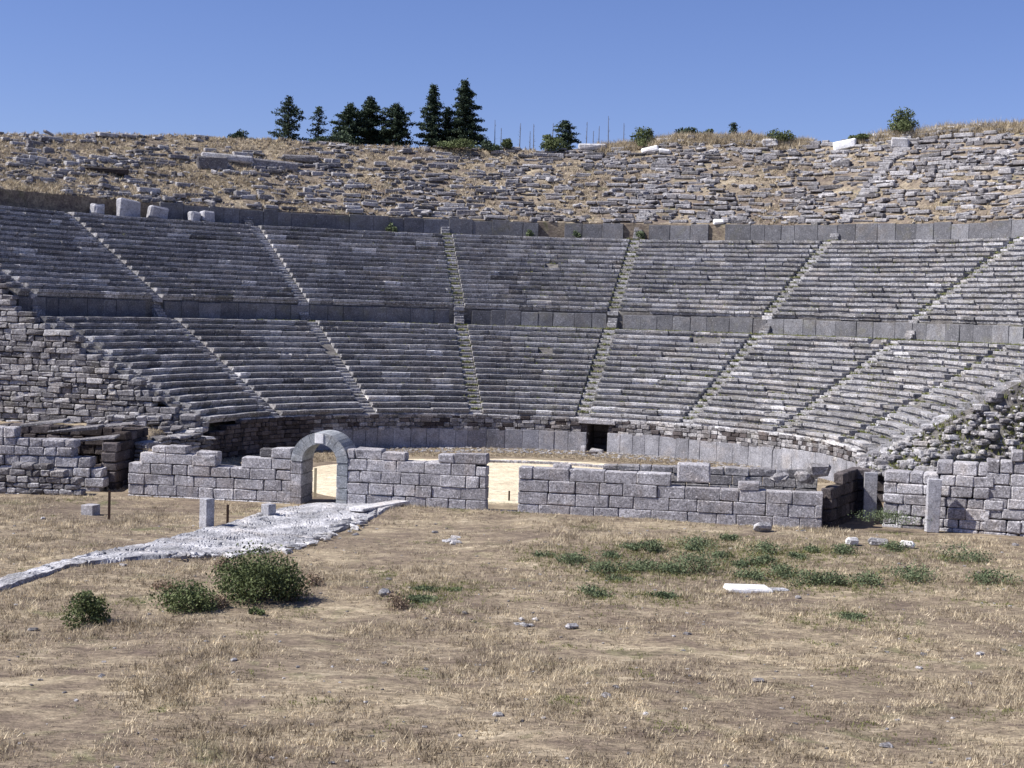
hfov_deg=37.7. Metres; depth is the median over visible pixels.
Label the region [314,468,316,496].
wooden post
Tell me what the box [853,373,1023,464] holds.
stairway
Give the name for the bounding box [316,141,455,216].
ruined seating
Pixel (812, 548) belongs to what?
weed clump
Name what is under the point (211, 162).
rock ledge
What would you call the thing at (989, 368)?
seating wedge
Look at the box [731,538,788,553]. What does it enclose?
weed clump
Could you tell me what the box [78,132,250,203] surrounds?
ruined seating
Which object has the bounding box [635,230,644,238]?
bush
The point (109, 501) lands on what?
iron stake
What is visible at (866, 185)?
fallen stone
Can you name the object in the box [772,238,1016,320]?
seating wedge
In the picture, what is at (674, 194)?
ruined seating
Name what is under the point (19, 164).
ruined seating
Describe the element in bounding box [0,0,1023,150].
sky
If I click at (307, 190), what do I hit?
ruined seating
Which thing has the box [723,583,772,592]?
loose stone
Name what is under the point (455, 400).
seating wedge
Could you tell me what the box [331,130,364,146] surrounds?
bush
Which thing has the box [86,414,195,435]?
rubble wall
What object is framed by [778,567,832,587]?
weed clump
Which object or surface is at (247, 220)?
steep steps
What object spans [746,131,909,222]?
ruined seating
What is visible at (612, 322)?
steep steps
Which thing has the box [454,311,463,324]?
steep steps
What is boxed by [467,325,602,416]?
seating wedge
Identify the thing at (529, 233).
bush
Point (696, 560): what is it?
weed clump
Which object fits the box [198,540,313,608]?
bush
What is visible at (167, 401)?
seating wedge
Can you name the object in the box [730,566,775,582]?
weed clump
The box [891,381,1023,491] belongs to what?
embankment
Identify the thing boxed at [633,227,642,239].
steep steps
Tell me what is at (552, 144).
bush
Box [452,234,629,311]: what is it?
seating wedge
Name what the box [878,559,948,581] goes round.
weed clump
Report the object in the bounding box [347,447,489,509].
masonry wall
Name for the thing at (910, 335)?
steep steps
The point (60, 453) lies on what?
ruined wall
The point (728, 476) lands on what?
masonry wall
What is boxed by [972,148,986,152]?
fallen stone
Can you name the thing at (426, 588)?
weed clump
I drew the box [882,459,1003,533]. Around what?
ruined wall
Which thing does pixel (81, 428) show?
roof slabs
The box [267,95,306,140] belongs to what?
conifer tree
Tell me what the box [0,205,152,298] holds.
seating wedge
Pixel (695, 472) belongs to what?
stone block
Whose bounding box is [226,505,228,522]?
iron stake
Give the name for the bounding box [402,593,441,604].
weed clump
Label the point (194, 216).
boulder
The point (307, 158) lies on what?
rock ledge
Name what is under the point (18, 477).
rubble wall
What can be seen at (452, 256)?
stairway
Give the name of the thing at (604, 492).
masonry wall
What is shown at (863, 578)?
weed clump
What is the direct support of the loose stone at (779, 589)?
on the ground at (46, 693)
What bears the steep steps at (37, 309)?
on the hillside
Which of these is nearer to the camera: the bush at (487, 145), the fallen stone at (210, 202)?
the fallen stone at (210, 202)
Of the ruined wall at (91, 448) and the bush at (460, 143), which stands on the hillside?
the bush at (460, 143)
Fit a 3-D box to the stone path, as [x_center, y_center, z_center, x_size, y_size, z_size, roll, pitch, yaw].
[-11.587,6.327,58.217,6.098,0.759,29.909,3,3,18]
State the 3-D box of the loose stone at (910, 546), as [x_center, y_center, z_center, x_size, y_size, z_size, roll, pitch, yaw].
[16.414,6.677,62.282,0.716,0.364,0.388,1,3,-9]
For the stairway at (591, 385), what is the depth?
106.69 m
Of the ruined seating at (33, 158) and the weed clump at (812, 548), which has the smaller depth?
the weed clump at (812, 548)
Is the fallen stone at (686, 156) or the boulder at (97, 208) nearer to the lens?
the boulder at (97, 208)
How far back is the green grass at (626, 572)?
53.77 m
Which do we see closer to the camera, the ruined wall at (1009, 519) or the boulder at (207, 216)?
the ruined wall at (1009, 519)
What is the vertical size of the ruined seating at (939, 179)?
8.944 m
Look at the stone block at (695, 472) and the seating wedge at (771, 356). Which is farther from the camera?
the seating wedge at (771, 356)
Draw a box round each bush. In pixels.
[60,589,111,629]
[141,578,221,614]
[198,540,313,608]
[227,129,248,139]
[248,606,265,615]
[304,135,342,142]
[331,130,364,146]
[385,222,398,231]
[436,138,480,148]
[477,140,502,150]
[500,138,512,148]
[526,229,533,236]
[539,134,567,151]
[572,230,581,237]
[629,126,655,145]
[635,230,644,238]
[674,127,701,134]
[764,128,795,142]
[848,133,871,139]
[887,106,918,132]
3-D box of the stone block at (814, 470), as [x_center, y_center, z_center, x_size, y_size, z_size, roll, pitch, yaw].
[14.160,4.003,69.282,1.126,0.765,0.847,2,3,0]
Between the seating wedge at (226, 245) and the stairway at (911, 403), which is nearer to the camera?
the stairway at (911, 403)
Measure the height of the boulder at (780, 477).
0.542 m
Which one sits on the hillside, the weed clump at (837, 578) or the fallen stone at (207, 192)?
the fallen stone at (207, 192)
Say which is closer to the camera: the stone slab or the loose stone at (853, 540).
the loose stone at (853, 540)
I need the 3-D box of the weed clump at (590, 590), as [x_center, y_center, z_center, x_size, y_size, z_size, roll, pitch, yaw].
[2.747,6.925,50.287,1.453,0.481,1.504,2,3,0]
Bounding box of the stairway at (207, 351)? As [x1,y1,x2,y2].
[170,320,280,416]
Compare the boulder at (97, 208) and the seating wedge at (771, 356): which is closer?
the seating wedge at (771, 356)
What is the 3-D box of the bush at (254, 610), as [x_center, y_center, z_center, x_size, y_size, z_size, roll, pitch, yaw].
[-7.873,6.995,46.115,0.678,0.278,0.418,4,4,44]
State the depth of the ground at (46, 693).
42.15 m
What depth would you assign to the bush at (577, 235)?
124.17 m
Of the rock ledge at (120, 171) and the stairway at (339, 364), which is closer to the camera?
the stairway at (339, 364)
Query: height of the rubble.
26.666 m
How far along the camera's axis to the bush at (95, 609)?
43.87 m
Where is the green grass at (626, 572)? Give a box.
[0,496,1023,767]
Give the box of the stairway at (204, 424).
[55,318,208,426]
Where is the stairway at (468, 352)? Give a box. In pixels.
[455,326,481,413]
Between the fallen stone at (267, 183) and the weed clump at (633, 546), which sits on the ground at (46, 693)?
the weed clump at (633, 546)
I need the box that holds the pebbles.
[7,517,1022,767]
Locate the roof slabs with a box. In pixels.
[20,418,139,441]
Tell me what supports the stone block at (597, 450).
on the ground at (46, 693)
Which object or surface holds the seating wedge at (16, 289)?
on the hillside
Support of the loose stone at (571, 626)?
on the ground at (46, 693)
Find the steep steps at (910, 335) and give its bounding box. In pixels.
[902,328,915,339]
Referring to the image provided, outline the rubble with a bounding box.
[0,124,1023,505]
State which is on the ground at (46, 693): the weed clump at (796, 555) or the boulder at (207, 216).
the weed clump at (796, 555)
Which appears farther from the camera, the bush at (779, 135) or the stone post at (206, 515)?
the bush at (779, 135)
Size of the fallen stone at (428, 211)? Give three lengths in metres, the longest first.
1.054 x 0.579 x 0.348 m
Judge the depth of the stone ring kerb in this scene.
93.55 m
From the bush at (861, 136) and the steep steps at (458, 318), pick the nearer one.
the steep steps at (458, 318)
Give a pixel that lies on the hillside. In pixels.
(44, 201)
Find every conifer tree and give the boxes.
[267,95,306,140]
[305,106,328,139]
[328,102,374,145]
[355,95,389,144]
[374,102,420,146]
[413,83,450,147]
[440,106,454,147]
[441,78,488,147]
[553,120,581,150]
[727,122,737,133]
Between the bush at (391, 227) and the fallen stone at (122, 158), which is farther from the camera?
the bush at (391, 227)
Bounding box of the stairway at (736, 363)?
[682,336,761,423]
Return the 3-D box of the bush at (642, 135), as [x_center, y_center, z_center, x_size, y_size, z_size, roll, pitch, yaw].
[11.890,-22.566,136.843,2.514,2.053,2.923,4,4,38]
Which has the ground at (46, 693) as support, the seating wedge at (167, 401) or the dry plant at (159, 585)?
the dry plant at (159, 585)
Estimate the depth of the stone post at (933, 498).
68.39 m
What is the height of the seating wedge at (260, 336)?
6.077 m
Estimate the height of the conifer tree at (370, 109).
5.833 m
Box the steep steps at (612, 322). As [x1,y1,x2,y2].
[607,318,617,329]
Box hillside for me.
[0,127,1023,445]
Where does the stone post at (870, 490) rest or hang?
on the ground at (46, 693)
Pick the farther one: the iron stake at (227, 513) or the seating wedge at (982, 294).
the seating wedge at (982, 294)
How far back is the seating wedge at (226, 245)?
109.01 m
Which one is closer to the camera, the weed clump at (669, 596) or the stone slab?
the weed clump at (669, 596)
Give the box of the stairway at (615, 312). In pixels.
[608,241,639,315]
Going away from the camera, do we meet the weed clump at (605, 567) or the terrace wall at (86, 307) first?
the weed clump at (605, 567)
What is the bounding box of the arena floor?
[312,459,709,503]
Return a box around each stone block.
[196,450,221,459]
[553,463,571,470]
[589,448,603,452]
[677,462,710,482]
[807,463,831,477]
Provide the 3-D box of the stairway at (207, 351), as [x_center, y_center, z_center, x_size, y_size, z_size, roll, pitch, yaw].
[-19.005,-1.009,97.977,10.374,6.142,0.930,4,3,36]
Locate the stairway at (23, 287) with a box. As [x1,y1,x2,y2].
[0,269,37,298]
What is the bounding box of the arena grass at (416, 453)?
[40,423,833,491]
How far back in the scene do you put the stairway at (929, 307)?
101.65 m
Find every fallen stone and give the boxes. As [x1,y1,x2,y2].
[43,130,53,135]
[78,166,85,170]
[99,177,107,183]
[117,157,128,160]
[200,186,212,189]
[203,190,213,194]
[204,199,215,205]
[253,151,263,155]
[261,181,271,185]
[412,157,421,161]
[420,210,432,213]
[480,211,490,214]
[524,211,536,214]
[546,177,553,181]
[609,161,620,164]
[611,177,623,180]
[683,154,691,159]
[797,205,809,209]
[863,183,872,187]
[876,198,886,202]
[908,176,918,179]
[955,212,970,218]
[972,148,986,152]
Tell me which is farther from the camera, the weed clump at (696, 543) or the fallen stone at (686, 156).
the fallen stone at (686, 156)
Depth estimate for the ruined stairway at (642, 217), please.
125.30 m
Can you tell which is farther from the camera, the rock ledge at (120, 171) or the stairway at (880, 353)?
the rock ledge at (120, 171)
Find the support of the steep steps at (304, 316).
on the hillside
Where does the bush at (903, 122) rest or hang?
on the hillside
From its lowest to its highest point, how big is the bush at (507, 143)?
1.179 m
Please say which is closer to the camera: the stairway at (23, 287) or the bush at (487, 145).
the stairway at (23, 287)
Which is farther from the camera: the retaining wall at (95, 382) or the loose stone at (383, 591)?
the retaining wall at (95, 382)
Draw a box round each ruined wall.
[0,423,147,466]
[0,425,108,491]
[101,429,147,489]
[821,467,860,528]
[856,468,885,512]
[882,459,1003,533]
[984,449,1023,536]
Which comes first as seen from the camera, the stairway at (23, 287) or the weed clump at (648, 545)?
the weed clump at (648, 545)
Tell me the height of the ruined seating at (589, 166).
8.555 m
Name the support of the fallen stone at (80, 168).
on the hillside
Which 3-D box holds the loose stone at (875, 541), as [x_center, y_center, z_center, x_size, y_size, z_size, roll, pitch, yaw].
[15.292,6.616,62.669,0.871,0.380,0.451,2,3,0]
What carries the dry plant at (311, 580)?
on the ground at (46, 693)
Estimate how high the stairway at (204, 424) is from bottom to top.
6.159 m
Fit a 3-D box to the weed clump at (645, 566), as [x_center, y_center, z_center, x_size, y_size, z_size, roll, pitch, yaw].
[4.999,6.748,55.870,2.358,0.550,2.303,4,4,43]
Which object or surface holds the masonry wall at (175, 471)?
on the ground at (46, 693)
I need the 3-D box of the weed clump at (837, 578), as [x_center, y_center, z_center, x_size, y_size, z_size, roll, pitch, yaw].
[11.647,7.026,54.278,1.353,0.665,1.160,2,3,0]
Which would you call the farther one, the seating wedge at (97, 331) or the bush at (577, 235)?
the bush at (577, 235)
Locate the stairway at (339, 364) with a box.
[307,322,373,417]
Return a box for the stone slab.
[349,500,409,511]
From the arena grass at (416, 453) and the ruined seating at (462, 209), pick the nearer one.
the arena grass at (416, 453)
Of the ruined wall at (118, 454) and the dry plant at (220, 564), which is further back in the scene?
the ruined wall at (118, 454)
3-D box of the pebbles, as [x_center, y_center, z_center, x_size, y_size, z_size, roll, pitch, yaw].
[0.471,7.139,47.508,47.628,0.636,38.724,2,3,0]
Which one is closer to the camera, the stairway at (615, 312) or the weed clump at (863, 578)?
the weed clump at (863, 578)
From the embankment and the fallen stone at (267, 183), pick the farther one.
the fallen stone at (267, 183)
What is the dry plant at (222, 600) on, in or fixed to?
on the ground at (46, 693)
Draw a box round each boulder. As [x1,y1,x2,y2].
[89,203,104,214]
[116,198,140,216]
[146,205,168,218]
[187,211,200,220]
[199,210,214,221]
[769,472,788,482]
[794,470,814,484]
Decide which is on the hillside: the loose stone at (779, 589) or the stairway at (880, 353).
the stairway at (880, 353)
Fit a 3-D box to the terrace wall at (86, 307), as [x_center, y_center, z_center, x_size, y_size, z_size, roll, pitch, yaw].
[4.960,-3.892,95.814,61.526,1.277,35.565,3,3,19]
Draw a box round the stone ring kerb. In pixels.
[424,460,602,467]
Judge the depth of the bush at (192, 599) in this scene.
46.08 m
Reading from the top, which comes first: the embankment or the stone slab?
the embankment
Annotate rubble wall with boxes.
[0,461,85,495]
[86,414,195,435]
[134,433,215,460]
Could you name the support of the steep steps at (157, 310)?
on the hillside
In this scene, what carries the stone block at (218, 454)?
on the masonry wall at (175, 471)
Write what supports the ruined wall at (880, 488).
on the ground at (46, 693)
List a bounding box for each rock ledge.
[86,166,128,174]
[197,156,228,169]
[201,152,252,163]
[232,158,298,171]
[282,154,318,162]
[578,143,606,149]
[641,145,658,153]
[659,148,670,153]
[713,219,724,224]
[762,138,777,146]
[833,138,856,149]
[891,137,909,147]
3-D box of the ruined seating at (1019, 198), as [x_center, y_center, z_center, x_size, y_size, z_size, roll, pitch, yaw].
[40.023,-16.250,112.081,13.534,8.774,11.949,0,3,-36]
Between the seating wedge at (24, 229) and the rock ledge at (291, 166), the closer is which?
the seating wedge at (24, 229)
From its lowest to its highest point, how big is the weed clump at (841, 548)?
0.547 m
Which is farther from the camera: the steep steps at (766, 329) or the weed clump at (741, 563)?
the steep steps at (766, 329)
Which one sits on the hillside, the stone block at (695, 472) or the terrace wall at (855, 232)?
the terrace wall at (855, 232)
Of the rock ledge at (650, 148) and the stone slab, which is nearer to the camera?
the stone slab
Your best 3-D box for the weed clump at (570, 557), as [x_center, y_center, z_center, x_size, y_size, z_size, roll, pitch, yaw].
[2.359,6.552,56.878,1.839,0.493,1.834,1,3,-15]
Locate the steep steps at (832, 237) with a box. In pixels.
[828,231,839,241]
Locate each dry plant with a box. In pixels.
[150,578,176,591]
[204,592,229,609]
[212,554,233,570]
[278,587,317,601]
[300,571,323,586]
[384,589,411,610]
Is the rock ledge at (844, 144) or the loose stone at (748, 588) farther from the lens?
the rock ledge at (844, 144)
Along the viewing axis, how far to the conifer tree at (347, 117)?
140.05 m
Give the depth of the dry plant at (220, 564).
52.85 m
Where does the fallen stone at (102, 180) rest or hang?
on the hillside
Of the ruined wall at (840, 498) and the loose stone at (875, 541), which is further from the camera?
the ruined wall at (840, 498)
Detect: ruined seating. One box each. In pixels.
[0,132,160,199]
[0,162,39,183]
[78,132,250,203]
[194,134,348,211]
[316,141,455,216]
[433,146,555,220]
[543,138,675,221]
[645,135,789,223]
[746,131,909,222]
[838,123,1023,222]
[939,149,1023,219]
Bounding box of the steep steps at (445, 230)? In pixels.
[441,227,449,234]
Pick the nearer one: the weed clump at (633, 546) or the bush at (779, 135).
the weed clump at (633, 546)
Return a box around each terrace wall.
[16,297,1023,343]
[159,202,1023,241]
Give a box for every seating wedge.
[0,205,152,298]
[0,270,30,294]
[39,316,202,421]
[57,316,270,422]
[68,212,297,302]
[174,318,363,415]
[259,225,452,307]
[316,320,468,413]
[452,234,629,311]
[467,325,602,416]
[589,329,752,422]
[619,239,823,316]
[692,335,892,431]
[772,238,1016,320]
[782,340,1005,442]
[846,345,1023,452]
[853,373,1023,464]
[918,237,1023,324]
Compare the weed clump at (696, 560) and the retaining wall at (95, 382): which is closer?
the weed clump at (696, 560)
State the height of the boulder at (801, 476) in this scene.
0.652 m
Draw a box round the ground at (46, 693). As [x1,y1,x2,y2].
[0,341,1023,767]
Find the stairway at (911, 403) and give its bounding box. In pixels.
[842,347,1006,447]
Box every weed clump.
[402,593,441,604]
[410,585,440,592]
[445,585,462,591]
[530,549,556,557]
[548,550,596,564]
[574,582,615,598]
[583,557,630,576]
[597,549,622,559]
[606,573,635,581]
[608,556,679,572]
[617,541,644,550]
[634,538,666,552]
[644,590,681,600]
[654,560,692,575]
[662,541,735,573]
[669,531,722,547]
[679,544,705,551]
[707,550,734,559]
[716,533,741,540]
[729,558,750,567]
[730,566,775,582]
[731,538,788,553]
[742,553,776,566]
[764,562,806,579]
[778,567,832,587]
[786,551,808,559]
[800,543,820,552]
[815,570,848,585]
[830,611,870,620]
[831,541,859,554]
[846,569,889,587]
[848,507,932,527]
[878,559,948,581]
[881,540,914,552]
[925,539,998,563]
[962,566,1022,585]
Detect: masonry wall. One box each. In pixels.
[128,444,293,503]
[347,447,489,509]
[518,465,822,528]
[603,464,817,490]
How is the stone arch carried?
on the ground at (46, 693)
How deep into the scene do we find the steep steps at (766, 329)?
108.06 m
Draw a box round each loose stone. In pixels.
[378,588,390,596]
[564,623,578,628]
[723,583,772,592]
[753,522,771,531]
[770,587,789,591]
[845,537,858,545]
[868,537,887,545]
[899,540,915,548]
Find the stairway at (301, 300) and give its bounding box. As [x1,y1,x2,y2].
[250,226,308,304]
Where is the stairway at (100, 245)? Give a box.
[63,213,162,301]
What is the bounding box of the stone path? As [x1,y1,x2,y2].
[0,502,405,590]
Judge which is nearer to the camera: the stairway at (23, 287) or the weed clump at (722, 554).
the weed clump at (722, 554)
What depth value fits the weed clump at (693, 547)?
59.41 m
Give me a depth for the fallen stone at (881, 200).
117.72 m
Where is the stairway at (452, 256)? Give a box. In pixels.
[442,235,463,310]
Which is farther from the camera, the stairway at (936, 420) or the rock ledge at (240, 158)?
the rock ledge at (240, 158)
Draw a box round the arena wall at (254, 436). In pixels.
[203,413,865,481]
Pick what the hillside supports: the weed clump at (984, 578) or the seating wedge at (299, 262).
the seating wedge at (299, 262)
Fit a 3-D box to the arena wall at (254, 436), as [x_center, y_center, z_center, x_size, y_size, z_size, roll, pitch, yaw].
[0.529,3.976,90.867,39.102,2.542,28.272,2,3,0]
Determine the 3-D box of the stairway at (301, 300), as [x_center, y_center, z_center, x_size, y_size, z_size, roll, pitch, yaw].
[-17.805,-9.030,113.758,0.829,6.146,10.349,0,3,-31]
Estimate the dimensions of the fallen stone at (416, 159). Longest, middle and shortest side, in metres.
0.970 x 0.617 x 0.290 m
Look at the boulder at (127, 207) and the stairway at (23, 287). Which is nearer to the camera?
the stairway at (23, 287)
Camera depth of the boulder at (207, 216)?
116.00 m
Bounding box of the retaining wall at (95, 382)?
[0,278,209,440]
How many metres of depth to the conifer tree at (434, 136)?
141.63 m
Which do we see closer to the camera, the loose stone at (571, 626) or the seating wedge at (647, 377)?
the loose stone at (571, 626)
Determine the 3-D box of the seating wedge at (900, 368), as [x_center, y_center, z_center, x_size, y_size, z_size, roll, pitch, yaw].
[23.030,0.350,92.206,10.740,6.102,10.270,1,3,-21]
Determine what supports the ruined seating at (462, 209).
on the hillside
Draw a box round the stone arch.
[290,430,355,503]
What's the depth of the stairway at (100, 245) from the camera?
104.03 m
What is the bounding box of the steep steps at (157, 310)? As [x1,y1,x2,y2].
[152,302,166,317]
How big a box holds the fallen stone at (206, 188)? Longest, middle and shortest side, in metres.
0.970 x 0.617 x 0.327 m
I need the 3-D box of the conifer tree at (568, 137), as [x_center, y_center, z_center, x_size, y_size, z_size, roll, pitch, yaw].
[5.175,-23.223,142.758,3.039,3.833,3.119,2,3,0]
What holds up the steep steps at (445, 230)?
on the hillside
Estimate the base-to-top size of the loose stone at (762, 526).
0.474 m
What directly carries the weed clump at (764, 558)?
on the ground at (46, 693)
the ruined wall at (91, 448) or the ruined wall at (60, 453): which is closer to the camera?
the ruined wall at (60, 453)
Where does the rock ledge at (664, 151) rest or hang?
on the hillside
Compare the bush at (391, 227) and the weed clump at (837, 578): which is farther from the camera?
the bush at (391, 227)
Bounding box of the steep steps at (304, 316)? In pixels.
[299,312,310,320]
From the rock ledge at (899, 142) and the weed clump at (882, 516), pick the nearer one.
the weed clump at (882, 516)
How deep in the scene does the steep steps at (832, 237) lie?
116.98 m
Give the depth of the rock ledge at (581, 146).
136.96 m
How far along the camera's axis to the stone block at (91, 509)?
67.54 m
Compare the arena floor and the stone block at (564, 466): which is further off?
the arena floor
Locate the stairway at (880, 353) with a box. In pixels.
[776,341,898,432]
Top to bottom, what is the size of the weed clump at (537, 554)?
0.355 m
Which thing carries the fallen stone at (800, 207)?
on the hillside
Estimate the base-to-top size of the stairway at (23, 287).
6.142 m
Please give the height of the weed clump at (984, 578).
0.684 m
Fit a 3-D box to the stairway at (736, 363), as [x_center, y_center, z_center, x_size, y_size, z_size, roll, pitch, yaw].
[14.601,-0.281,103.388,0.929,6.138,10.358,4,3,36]
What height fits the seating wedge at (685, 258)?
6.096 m
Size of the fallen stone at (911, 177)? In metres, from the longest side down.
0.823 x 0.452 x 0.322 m
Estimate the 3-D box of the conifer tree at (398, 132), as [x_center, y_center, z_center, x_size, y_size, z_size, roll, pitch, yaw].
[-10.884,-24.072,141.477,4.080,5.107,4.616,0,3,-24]
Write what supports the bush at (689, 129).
on the hillside
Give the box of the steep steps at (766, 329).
[759,323,770,333]
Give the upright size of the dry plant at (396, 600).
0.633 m
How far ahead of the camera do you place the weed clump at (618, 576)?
54.17 m
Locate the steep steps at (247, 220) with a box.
[243,217,253,225]
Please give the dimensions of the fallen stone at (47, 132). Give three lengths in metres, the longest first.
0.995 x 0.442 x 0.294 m
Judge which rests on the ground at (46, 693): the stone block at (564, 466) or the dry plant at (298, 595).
the dry plant at (298, 595)
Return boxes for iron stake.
[108,491,110,518]
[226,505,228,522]
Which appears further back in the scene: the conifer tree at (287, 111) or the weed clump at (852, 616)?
the conifer tree at (287, 111)
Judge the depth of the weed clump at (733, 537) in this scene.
62.15 m
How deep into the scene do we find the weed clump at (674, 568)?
55.65 m
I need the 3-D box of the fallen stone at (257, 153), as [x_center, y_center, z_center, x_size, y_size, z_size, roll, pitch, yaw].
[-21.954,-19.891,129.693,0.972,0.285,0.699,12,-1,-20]
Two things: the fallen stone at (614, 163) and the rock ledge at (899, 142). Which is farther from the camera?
the fallen stone at (614, 163)
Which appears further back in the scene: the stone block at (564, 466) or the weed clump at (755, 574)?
the stone block at (564, 466)
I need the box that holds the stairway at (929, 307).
[908,239,1020,322]
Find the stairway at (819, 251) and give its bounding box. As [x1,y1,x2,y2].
[762,242,830,318]
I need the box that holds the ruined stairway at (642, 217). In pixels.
[635,143,666,221]
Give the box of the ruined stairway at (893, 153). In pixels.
[838,132,913,240]
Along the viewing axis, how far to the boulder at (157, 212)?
113.25 m
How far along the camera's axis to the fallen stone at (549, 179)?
131.36 m
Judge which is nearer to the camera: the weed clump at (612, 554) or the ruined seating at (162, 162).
the weed clump at (612, 554)
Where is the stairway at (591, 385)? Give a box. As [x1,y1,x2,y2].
[576,330,614,417]
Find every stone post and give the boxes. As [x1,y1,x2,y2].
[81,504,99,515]
[199,498,214,527]
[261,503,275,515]
[863,472,877,517]
[924,478,941,532]
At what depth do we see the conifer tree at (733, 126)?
141.43 m
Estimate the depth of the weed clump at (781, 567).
55.50 m
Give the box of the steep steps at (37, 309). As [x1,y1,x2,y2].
[31,303,44,315]
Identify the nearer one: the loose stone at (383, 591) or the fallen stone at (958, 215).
the loose stone at (383, 591)
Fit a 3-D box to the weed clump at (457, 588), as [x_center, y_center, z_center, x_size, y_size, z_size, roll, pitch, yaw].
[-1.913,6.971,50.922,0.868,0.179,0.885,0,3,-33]
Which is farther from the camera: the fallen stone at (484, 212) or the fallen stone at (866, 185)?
the fallen stone at (484, 212)
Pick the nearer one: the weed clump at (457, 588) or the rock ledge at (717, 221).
the weed clump at (457, 588)
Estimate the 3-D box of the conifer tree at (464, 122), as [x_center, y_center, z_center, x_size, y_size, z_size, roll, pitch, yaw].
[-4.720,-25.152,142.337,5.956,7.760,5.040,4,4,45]
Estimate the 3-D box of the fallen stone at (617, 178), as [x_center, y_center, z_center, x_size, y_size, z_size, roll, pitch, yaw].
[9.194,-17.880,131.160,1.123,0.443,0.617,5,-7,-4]
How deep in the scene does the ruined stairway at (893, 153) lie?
122.54 m
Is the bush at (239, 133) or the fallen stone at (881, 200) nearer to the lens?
the fallen stone at (881, 200)
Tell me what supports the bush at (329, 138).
on the hillside
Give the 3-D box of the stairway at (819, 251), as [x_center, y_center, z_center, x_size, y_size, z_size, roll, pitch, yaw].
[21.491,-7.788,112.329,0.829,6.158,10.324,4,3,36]
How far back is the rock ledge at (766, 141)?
132.37 m
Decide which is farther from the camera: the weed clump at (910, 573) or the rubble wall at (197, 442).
the rubble wall at (197, 442)
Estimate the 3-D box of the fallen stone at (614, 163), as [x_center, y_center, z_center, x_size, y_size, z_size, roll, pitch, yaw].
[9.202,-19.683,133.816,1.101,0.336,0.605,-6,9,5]
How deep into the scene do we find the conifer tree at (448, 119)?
143.12 m
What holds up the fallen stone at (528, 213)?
on the hillside
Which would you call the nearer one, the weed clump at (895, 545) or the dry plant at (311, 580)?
the dry plant at (311, 580)
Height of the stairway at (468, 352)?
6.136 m
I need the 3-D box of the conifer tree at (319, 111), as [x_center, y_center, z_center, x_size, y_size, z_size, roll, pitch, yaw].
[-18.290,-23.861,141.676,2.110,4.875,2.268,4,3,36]

